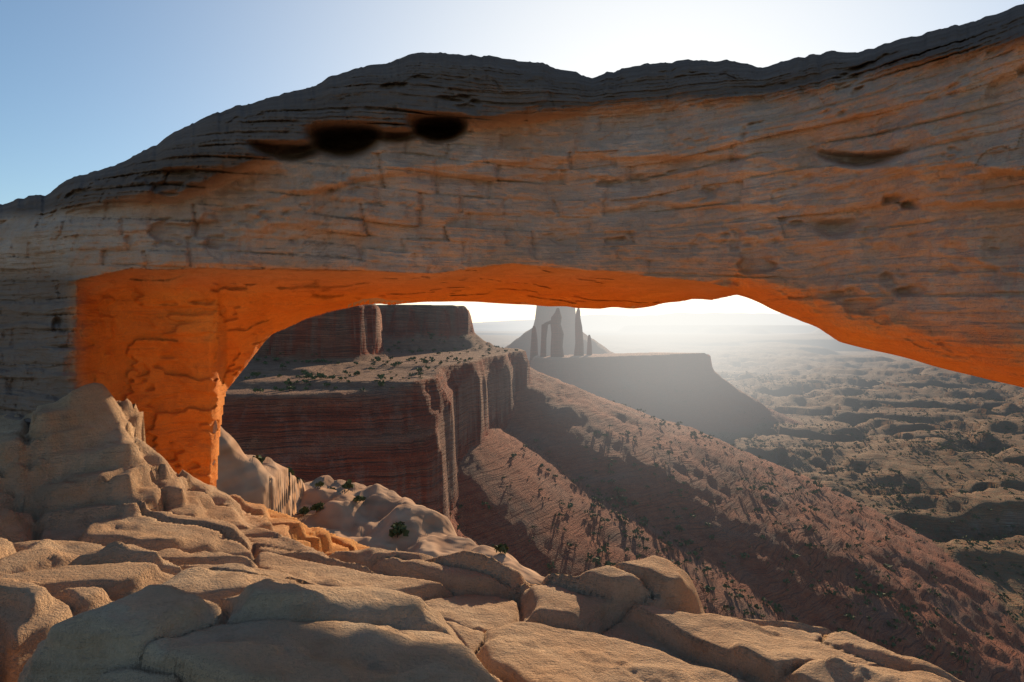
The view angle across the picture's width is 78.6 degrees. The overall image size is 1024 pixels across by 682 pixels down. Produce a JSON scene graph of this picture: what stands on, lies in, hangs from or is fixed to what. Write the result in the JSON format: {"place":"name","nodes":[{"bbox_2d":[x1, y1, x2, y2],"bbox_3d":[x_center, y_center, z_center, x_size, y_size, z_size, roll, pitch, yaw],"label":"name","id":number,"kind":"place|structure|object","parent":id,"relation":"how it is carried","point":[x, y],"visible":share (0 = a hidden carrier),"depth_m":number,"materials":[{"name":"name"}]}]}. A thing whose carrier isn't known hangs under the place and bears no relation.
{"place":"outdoors","nodes":[
{"label":"outdoors","id":0,"kind":"place"},
{"bbox_2d":[0,0,1023,322],"label":"sky","id":1,"kind":"structure","parent":0,"point":[87,86],"materials":[{"name":"blue"}]},
{"bbox_2d":[217,304,1023,681],"bbox_3d":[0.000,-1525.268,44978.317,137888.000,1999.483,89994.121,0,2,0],"label":"canyon terrain","id":2,"kind":"structure","parent":0,"point":[427,454],"depth_m":893.52,"materials":[{"name":"brown stone"}]},
{"bbox_2d":[253,455,508,553],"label":"ledge shrubs","id":3,"kind":"object","parent":2,"relation":"on","point":[399,528],"visible":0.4,"depth_m":38.62,"materials":[{"name":"green plant"}]},
{"bbox_2d":[245,332,517,392],"bbox_3d":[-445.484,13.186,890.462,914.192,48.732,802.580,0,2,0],"label":"shrubs","id":4,"kind":"object","parent":2,"relation":"on","point":[322,375],"visible":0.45,"depth_m":683.29,"materials":[{"name":"green plant"}]},
{"bbox_2d":[0,383,963,681],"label":"foreground rock","id":5,"kind":"object","parent":2,"relation":"on","point":[128,553],"visible":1,"depth_m":4.44,"materials":[{"name":"beige stone"}]},
{"bbox_2d":[0,4,1023,487],"bbox_3d":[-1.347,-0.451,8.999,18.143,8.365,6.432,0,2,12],"label":"natural rock arch","id":6,"kind":"structure","parent":5,"relation":"on","point":[170,284],"depth_m":8.35,"materials":[{"name":"stone"}]},
{"bbox_2d":[540,308,563,356],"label":"washer woman arch","id":7,"kind":"structure","parent":2,"relation":"on","point":[557,333],"depth_m":2476.04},
{"bbox_2d":[529,326,591,364],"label":"rock spires","id":8,"kind":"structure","parent":2,"relation":"on","point":[534,347],"depth_m":2638.64,"materials":[{"name":"grey stone"}]},
{"bbox_2d":[574,308,583,355],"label":"rock spire","id":9,"kind":"structure","parent":2,"relation":"on","point":[579,347],"depth_m":2576.54,"materials":[{"name":"grey stone"}]},
{"bbox_2d":[450,371,1023,677],"bbox_3d":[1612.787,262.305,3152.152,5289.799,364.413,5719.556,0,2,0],"label":"shrubs","id":10,"kind":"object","parent":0,"point":[809,545],"depth_m":1049.28,"materials":[{"name":"green plant"}]}
]}

